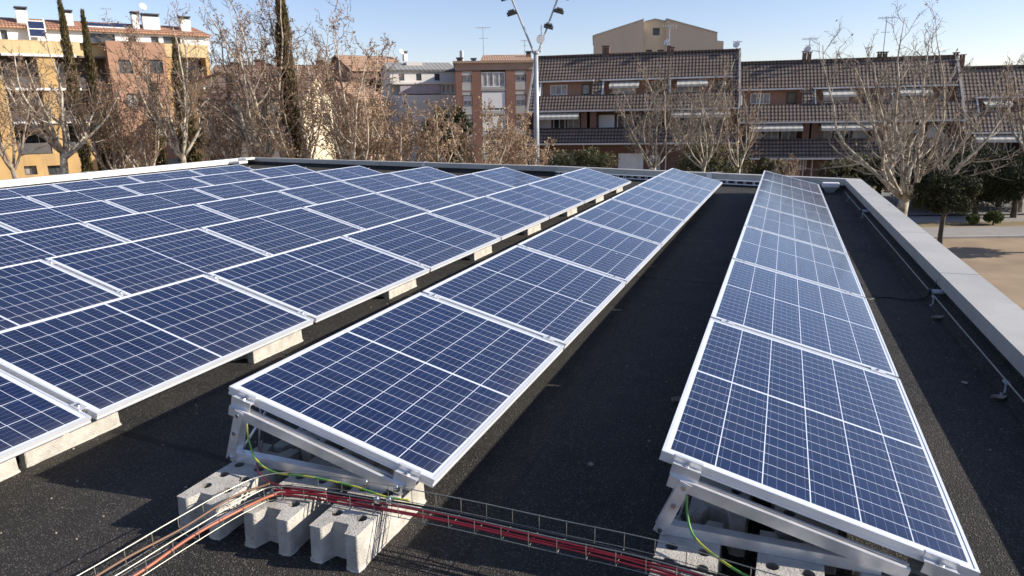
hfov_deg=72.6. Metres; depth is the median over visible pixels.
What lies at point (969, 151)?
evergreen tree
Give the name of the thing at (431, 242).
solar panel
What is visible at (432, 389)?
solar panel
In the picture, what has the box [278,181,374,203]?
solar panel
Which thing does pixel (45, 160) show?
apartment block
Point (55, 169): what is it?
window
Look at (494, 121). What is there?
window
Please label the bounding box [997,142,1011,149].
window
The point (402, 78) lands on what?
window
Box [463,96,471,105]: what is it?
window
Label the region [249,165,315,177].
solar panel
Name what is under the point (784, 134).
window
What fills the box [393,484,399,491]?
tray clip
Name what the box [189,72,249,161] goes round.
cream house
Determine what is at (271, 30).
plane tree
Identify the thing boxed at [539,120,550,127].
window
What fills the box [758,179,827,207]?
solar panel
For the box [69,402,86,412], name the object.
mounting frame
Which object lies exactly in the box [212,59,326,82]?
terraced house
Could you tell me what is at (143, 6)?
satellite dish
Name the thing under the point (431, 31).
sky
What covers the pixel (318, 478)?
earth cable
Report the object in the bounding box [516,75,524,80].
window
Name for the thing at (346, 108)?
plane tree
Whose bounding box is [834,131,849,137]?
window
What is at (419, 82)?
pale building
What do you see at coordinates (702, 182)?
solar panel
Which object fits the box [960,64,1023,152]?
row house
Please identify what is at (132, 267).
solar panel
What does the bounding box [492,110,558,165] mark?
plane tree
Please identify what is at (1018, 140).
plane tree
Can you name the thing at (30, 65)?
window
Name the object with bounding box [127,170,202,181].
solar panel
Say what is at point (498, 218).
solar panel
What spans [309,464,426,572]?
concrete block
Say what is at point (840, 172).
olive bush
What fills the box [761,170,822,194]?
solar panel
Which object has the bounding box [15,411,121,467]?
concrete block
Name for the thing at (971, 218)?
clipped bush
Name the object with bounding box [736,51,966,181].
row house
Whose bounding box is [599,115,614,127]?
window
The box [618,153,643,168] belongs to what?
garage door
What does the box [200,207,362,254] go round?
solar panel
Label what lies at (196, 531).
grey cable
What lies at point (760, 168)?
olive bush
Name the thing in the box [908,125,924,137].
window
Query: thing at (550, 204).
solar panel
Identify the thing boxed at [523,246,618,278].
mounting frame
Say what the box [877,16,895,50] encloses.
tv aerial
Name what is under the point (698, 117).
window
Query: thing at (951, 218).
pavement
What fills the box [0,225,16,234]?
solar panel
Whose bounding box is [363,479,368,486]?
tray clip
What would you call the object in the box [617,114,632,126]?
window
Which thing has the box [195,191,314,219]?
solar panel
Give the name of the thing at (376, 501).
tray clip
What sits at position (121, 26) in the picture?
water heater
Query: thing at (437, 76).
window
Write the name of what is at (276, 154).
cream house
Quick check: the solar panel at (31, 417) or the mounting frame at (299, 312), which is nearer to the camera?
the solar panel at (31, 417)
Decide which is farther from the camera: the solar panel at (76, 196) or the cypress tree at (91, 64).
the cypress tree at (91, 64)
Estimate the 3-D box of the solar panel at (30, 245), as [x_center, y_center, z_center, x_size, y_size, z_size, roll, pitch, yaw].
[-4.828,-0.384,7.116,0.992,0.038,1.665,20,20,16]
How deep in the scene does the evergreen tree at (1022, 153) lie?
41.09 m
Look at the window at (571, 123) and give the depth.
60.70 m
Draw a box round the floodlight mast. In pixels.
[501,0,563,164]
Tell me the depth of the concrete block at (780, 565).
2.22 m
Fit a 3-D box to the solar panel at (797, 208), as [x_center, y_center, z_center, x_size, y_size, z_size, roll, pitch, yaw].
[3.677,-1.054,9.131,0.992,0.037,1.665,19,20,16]
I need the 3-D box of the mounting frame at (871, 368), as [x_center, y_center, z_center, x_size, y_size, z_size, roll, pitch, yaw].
[1.573,0.307,3.902,0.906,0.284,0.337,4,15,20]
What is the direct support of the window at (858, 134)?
in the row house at (796, 124)
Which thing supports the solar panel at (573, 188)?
attached to the mounting frame
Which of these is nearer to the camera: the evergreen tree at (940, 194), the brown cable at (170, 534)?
the brown cable at (170, 534)
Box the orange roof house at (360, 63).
[325,51,407,91]
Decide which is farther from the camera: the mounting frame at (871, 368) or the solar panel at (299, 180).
the solar panel at (299, 180)
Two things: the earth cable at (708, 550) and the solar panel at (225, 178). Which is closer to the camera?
the earth cable at (708, 550)
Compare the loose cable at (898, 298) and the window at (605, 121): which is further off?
the window at (605, 121)
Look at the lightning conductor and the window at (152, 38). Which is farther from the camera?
the window at (152, 38)
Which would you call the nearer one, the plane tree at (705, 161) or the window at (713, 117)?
the plane tree at (705, 161)
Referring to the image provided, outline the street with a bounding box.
[876,191,1023,215]
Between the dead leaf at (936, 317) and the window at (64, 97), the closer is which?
the dead leaf at (936, 317)
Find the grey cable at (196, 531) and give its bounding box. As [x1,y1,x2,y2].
[130,492,275,575]
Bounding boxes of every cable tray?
[77,472,779,575]
[557,171,759,185]
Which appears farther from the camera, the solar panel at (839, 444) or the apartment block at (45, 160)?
the apartment block at (45, 160)
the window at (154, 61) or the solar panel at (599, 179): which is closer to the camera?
the solar panel at (599, 179)
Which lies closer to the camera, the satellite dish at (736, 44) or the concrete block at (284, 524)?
the concrete block at (284, 524)
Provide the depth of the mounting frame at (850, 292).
5.19 m
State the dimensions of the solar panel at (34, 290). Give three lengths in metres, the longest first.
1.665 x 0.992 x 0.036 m
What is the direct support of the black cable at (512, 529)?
in the cable tray at (486, 517)
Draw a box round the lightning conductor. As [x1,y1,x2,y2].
[844,191,1023,401]
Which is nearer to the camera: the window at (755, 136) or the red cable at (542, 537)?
the red cable at (542, 537)
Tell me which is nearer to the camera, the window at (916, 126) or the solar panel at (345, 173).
the solar panel at (345, 173)
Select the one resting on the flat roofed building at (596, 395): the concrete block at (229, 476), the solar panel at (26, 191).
the concrete block at (229, 476)
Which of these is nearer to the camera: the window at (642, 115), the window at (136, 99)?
the window at (642, 115)
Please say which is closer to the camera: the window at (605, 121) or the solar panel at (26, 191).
the solar panel at (26, 191)
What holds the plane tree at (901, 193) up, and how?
on the ground
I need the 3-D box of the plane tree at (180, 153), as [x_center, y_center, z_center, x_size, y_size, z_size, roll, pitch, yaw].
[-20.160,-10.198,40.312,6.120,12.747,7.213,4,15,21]
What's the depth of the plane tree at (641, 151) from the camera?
42.29 m
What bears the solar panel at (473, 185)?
attached to the mounting frame
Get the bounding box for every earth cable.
[246,423,409,501]
[686,495,748,575]
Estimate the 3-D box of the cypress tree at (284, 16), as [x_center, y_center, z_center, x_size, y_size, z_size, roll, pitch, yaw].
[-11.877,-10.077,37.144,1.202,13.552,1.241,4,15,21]
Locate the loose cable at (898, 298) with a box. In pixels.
[861,280,936,299]
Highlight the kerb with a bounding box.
[932,235,1023,238]
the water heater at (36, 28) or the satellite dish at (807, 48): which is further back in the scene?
the water heater at (36, 28)
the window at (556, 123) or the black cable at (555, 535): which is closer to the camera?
the black cable at (555, 535)
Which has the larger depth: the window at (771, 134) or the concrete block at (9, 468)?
the window at (771, 134)
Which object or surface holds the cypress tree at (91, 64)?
on the ground
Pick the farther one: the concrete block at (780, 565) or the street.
the street
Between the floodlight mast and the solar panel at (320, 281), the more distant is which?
the floodlight mast
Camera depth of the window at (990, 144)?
53.61 m
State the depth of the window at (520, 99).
71.82 m
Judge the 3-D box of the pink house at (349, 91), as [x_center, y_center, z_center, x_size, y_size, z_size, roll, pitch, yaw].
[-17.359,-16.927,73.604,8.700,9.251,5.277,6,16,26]
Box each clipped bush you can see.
[965,213,979,224]
[982,209,1004,224]
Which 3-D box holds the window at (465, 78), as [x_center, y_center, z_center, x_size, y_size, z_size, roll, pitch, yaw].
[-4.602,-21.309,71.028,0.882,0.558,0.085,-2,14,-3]
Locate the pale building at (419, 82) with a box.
[379,62,456,162]
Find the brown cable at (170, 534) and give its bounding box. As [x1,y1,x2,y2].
[95,482,269,575]
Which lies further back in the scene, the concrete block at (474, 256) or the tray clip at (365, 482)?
the concrete block at (474, 256)
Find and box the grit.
[0,190,1002,559]
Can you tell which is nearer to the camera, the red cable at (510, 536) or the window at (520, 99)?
the red cable at (510, 536)
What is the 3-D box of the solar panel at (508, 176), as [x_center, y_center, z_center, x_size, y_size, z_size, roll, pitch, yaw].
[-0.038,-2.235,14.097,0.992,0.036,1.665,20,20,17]
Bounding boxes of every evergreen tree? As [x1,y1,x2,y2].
[96,120,133,170]
[190,128,219,161]
[420,105,473,162]
[850,154,889,194]
[864,148,965,208]
[895,149,1002,211]
[909,170,984,244]
[940,141,1014,158]
[947,158,1019,213]
[960,145,1023,206]
[966,150,1023,217]
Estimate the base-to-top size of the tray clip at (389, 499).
0.029 m
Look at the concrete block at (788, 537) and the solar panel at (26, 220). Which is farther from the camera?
the solar panel at (26, 220)
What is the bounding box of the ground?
[739,118,1023,309]
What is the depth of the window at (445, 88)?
76.97 m
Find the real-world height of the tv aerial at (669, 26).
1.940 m
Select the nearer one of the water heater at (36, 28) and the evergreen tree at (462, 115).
the evergreen tree at (462, 115)
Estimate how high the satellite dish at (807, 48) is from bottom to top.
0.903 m
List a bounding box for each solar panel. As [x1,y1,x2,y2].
[0,184,66,198]
[0,196,48,213]
[0,200,133,231]
[0,222,126,266]
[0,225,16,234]
[0,259,122,330]
[0,274,313,419]
[0,369,90,462]
[25,186,140,206]
[45,228,268,295]
[51,176,142,190]
[82,204,234,241]
[104,188,221,212]
[118,177,210,194]
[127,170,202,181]
[190,164,253,174]
[190,170,268,184]
[193,179,287,198]
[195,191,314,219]
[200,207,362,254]
[207,236,429,322]
[228,292,563,487]
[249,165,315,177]
[262,172,339,188]
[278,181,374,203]
[303,193,427,229]
[316,166,383,179]
[340,173,419,191]
[342,212,500,271]
[375,182,476,210]
[390,167,456,182]
[422,245,625,348]
[427,196,548,239]
[430,174,513,197]
[471,167,542,186]
[486,184,583,218]
[517,217,661,284]
[529,175,610,203]
[561,168,630,191]
[574,199,684,247]
[611,186,700,222]
[637,176,712,205]
[657,168,722,192]
[659,318,979,575]
[710,258,898,377]
[732,225,865,297]
[744,204,847,253]
[752,189,835,226]
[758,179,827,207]
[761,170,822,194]
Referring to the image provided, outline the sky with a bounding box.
[0,0,1023,68]
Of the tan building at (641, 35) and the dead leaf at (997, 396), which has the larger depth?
the tan building at (641, 35)
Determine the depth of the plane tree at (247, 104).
36.08 m
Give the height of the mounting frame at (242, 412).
0.312 m
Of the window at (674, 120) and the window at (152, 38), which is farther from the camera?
the window at (152, 38)
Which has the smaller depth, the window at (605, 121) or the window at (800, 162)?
the window at (800, 162)
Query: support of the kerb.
on the ground
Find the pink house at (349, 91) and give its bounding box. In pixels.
[326,81,394,160]
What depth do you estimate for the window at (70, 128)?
64.06 m
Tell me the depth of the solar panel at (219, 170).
16.98 m
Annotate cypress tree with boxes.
[57,0,94,172]
[80,9,110,168]
[148,76,167,165]
[170,37,197,163]
[274,0,302,157]
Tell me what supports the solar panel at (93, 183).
attached to the mounting frame
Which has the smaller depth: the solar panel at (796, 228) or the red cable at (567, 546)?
the red cable at (567, 546)
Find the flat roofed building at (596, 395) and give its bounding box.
[0,157,1023,575]
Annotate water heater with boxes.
[25,18,47,40]
[87,23,127,28]
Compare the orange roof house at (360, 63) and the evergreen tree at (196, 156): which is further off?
the orange roof house at (360, 63)
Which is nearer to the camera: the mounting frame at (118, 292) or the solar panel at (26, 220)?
the mounting frame at (118, 292)
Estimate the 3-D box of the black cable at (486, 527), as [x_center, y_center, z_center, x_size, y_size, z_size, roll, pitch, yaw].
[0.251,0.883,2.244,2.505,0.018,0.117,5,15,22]
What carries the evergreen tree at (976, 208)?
on the ground
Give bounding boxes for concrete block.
[0,457,20,481]
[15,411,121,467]
[177,443,299,539]
[232,330,302,363]
[244,456,352,555]
[273,427,344,461]
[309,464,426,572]
[341,448,394,473]
[373,279,416,298]
[459,245,491,260]
[515,223,540,234]
[558,207,576,216]
[587,195,603,202]
[609,187,622,192]
[649,515,722,575]
[688,475,752,556]
[754,530,824,575]
[771,503,837,574]
[854,557,926,575]
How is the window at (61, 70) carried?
in the apartment block at (45, 160)
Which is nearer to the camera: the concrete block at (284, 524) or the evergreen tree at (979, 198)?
the concrete block at (284, 524)
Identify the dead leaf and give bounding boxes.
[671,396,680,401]
[931,315,942,318]
[990,394,1006,398]
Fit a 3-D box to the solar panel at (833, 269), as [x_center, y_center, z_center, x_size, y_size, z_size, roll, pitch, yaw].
[2.467,-0.262,6.065,0.992,0.037,1.665,19,20,16]
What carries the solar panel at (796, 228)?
attached to the mounting frame
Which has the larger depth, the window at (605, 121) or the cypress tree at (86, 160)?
the window at (605, 121)
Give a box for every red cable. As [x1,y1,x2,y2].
[256,440,325,493]
[269,493,673,575]
[273,489,702,575]
[280,492,680,575]
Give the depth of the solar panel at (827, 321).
4.33 m
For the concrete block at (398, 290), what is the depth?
6.21 m
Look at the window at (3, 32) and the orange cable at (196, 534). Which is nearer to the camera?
the orange cable at (196, 534)
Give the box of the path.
[922,226,1023,235]
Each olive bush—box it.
[545,146,619,167]
[673,139,756,173]
[747,156,791,175]
[817,152,872,187]
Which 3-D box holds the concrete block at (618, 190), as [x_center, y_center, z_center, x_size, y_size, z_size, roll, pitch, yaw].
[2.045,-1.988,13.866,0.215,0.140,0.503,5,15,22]
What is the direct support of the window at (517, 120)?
in the brick apartments
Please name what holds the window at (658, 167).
in the row house at (577, 96)
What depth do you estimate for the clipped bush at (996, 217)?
34.76 m
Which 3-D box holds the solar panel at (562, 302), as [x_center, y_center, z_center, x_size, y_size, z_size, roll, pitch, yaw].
[0.175,0.001,5.078,0.992,0.038,1.665,20,20,16]
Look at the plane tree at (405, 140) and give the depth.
35.46 m
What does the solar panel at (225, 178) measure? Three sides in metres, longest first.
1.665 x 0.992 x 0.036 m
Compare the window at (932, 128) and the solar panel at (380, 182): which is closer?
the solar panel at (380, 182)
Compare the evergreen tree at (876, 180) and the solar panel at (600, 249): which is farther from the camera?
the evergreen tree at (876, 180)
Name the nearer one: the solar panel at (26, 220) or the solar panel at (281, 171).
the solar panel at (26, 220)
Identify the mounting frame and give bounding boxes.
[46,260,125,295]
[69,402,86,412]
[209,275,308,316]
[226,389,421,494]
[345,237,424,266]
[429,293,554,341]
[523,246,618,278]
[653,453,959,575]
[721,319,884,373]
[740,259,855,294]
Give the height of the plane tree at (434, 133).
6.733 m
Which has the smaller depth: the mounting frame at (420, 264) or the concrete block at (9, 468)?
the concrete block at (9, 468)
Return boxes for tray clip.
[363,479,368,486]
[374,496,380,503]
[386,496,392,504]
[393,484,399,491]
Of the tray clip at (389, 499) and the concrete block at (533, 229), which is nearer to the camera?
the tray clip at (389, 499)
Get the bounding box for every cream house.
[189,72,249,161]
[202,75,335,158]
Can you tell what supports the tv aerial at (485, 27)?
on the brick apartments
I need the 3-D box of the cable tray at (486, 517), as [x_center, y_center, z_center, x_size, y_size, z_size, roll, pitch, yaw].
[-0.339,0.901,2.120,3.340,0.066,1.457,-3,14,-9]
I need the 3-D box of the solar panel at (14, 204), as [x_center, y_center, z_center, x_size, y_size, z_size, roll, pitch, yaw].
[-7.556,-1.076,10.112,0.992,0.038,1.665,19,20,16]
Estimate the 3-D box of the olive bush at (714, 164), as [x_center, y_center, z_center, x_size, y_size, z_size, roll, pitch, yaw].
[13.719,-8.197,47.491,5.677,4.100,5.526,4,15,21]
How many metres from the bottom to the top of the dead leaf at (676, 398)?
0.022 m
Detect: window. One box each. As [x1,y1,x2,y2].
[0,30,7,38]
[3,62,34,76]
[10,96,38,110]
[15,128,45,143]
[24,166,37,174]
[47,165,60,174]
[56,64,65,76]
[63,96,70,109]
[68,127,75,141]
[89,33,114,42]
[118,60,133,73]
[126,94,139,106]
[149,60,162,73]
[151,36,157,42]
[163,36,179,43]
[183,61,201,81]
[399,74,403,80]
[416,74,421,80]
[434,74,439,80]
[441,84,455,93]
[462,76,470,81]
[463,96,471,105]
[481,72,504,86]
[482,92,505,110]
[482,116,505,133]
[483,139,504,155]
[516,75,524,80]
[516,95,525,104]
[516,119,525,126]
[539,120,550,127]
[553,119,565,127]
[567,115,579,127]
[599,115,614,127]
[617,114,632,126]
[635,114,651,126]
[649,155,659,169]
[653,28,659,34]
[673,118,687,126]
[691,117,706,125]
[709,117,725,125]
[747,127,761,138]
[764,131,778,138]
[781,131,795,138]
[795,160,806,169]
[818,126,831,137]
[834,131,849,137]
[852,130,867,137]
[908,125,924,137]
[926,125,943,137]
[970,137,978,149]
[980,142,995,150]
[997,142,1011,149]
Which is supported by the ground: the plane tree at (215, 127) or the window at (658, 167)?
the plane tree at (215, 127)
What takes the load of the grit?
on the flat roofed building at (596, 395)
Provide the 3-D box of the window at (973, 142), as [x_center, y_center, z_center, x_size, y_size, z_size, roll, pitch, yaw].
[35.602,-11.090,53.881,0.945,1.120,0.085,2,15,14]
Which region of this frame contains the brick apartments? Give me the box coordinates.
[453,50,533,164]
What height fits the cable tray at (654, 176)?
0.089 m
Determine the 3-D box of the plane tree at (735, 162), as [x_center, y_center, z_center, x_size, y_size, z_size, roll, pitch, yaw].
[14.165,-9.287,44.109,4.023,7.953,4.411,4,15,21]
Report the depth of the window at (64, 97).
63.45 m
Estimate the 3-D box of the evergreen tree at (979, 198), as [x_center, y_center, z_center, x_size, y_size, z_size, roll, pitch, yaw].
[24.707,-5.984,39.031,5.053,3.567,5.546,-11,17,-34]
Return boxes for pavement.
[907,214,1023,221]
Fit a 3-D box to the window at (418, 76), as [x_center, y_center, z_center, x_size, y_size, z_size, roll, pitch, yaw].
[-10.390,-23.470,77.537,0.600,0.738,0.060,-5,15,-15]
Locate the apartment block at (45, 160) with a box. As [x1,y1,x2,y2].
[0,6,211,179]
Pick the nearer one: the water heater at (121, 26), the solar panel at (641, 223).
the solar panel at (641, 223)
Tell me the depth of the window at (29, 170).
60.94 m
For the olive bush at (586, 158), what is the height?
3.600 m
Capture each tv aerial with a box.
[475,26,490,55]
[663,25,676,39]
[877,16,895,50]
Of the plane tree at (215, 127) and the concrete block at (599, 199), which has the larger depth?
the plane tree at (215, 127)
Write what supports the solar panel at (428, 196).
attached to the mounting frame
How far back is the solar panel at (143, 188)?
13.16 m
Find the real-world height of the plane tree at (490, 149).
6.890 m
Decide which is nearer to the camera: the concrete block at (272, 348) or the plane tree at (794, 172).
the concrete block at (272, 348)
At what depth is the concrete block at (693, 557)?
2.30 m
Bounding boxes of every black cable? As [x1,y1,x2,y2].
[120,492,274,575]
[273,488,694,575]
[276,485,722,575]
[300,494,681,575]
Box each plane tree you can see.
[0,31,131,173]
[0,62,53,178]
[50,48,147,169]
[76,63,177,167]
[94,0,225,162]
[186,68,275,159]
[193,0,314,157]
[237,0,354,158]
[243,73,332,158]
[292,1,406,159]
[309,82,417,160]
[340,93,448,161]
[405,99,460,162]
[442,96,521,163]
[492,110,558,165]
[607,53,701,169]
[645,54,755,171]
[701,79,770,173]
[773,154,800,175]
[794,1,1023,215]
[988,54,1023,211]
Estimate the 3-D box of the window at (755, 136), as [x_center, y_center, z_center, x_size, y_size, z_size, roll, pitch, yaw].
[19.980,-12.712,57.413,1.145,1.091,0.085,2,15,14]
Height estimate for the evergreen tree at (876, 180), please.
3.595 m
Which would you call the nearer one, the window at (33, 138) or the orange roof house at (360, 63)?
the window at (33, 138)
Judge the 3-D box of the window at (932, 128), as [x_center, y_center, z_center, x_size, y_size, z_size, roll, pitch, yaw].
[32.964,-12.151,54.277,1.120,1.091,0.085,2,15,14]
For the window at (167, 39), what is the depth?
68.13 m
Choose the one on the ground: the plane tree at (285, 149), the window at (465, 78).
the plane tree at (285, 149)
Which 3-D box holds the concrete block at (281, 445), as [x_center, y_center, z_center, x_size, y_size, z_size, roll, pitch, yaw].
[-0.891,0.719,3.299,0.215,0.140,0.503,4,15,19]
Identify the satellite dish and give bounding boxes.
[140,3,146,12]
[733,41,739,48]
[804,46,810,57]
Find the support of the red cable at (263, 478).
on the concrete block at (229, 476)
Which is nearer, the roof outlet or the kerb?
the roof outlet
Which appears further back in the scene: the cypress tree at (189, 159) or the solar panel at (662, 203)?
the cypress tree at (189, 159)
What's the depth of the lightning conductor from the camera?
4.67 m
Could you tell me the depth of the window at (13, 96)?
61.46 m
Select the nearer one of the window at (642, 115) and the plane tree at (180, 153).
the plane tree at (180, 153)
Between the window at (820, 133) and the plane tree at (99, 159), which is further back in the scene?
the window at (820, 133)
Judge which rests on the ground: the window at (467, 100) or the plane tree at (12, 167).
the plane tree at (12, 167)
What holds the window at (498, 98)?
in the brick apartments
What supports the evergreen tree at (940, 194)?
on the ground
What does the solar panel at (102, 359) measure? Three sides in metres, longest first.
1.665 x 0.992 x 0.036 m
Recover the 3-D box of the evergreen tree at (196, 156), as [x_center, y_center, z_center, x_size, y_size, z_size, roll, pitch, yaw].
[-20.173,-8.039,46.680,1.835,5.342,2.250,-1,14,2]
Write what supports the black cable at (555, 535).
in the cable tray at (486, 517)
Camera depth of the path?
33.27 m
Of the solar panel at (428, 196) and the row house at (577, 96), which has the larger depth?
the row house at (577, 96)
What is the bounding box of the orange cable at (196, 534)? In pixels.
[132,492,277,575]
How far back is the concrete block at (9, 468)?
3.14 m
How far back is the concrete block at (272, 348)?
4.70 m
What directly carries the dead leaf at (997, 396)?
on the flat roofed building at (596, 395)
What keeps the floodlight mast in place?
on the street
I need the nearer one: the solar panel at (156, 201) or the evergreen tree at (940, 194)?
the solar panel at (156, 201)
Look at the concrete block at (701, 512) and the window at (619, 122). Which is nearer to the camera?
the concrete block at (701, 512)
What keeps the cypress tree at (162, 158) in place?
on the ground
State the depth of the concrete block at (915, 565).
2.20 m
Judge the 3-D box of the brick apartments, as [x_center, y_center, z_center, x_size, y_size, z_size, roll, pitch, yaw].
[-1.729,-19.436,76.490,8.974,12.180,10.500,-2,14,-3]
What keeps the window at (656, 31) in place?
in the tan building at (641, 35)
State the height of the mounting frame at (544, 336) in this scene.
0.312 m
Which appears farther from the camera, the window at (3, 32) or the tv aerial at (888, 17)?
the window at (3, 32)
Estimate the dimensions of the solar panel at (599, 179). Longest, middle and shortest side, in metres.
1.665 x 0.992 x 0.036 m
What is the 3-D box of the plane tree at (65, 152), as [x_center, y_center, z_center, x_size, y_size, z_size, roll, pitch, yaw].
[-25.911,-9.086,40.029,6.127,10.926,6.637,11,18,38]
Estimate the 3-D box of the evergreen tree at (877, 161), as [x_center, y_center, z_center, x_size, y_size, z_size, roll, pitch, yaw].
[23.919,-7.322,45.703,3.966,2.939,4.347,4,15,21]
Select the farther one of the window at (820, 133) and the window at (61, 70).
the window at (61, 70)
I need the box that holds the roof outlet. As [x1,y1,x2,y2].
[821,182,839,192]
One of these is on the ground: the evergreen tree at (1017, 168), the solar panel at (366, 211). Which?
the evergreen tree at (1017, 168)
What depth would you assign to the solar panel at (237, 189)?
12.37 m
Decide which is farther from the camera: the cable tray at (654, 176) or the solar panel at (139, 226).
the cable tray at (654, 176)
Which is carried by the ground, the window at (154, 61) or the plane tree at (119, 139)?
the plane tree at (119, 139)
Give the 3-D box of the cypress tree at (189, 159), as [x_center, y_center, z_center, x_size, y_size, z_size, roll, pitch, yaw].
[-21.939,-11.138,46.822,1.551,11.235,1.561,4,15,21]
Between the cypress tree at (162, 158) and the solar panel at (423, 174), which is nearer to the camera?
the solar panel at (423, 174)
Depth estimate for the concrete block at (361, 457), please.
3.00 m
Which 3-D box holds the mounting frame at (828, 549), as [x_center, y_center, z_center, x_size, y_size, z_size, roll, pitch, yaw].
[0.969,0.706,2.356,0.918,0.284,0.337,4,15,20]
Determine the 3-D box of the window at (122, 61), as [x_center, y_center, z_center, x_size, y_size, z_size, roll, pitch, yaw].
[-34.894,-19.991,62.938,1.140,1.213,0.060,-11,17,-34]
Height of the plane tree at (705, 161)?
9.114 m
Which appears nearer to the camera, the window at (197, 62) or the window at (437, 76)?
the window at (197, 62)
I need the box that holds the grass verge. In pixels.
[916,222,1023,226]
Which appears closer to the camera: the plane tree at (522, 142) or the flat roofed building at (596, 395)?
the flat roofed building at (596, 395)
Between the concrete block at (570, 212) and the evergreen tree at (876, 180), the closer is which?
the concrete block at (570, 212)
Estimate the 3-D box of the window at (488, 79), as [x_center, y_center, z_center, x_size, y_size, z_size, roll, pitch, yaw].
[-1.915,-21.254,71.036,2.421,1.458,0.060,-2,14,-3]
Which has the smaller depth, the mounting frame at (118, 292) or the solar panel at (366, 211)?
the mounting frame at (118, 292)
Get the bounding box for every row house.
[525,46,740,171]
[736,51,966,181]
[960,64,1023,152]
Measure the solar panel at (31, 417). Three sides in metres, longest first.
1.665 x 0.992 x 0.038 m
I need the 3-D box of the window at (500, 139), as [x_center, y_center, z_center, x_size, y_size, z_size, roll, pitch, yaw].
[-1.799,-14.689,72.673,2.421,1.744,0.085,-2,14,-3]
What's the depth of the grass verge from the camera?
35.20 m
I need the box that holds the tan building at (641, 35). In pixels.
[593,18,723,53]
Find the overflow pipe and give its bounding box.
[928,288,944,294]
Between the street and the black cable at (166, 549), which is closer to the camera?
the black cable at (166, 549)
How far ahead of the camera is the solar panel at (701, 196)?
11.12 m
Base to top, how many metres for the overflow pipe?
0.047 m
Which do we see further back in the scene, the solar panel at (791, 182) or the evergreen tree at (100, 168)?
the evergreen tree at (100, 168)

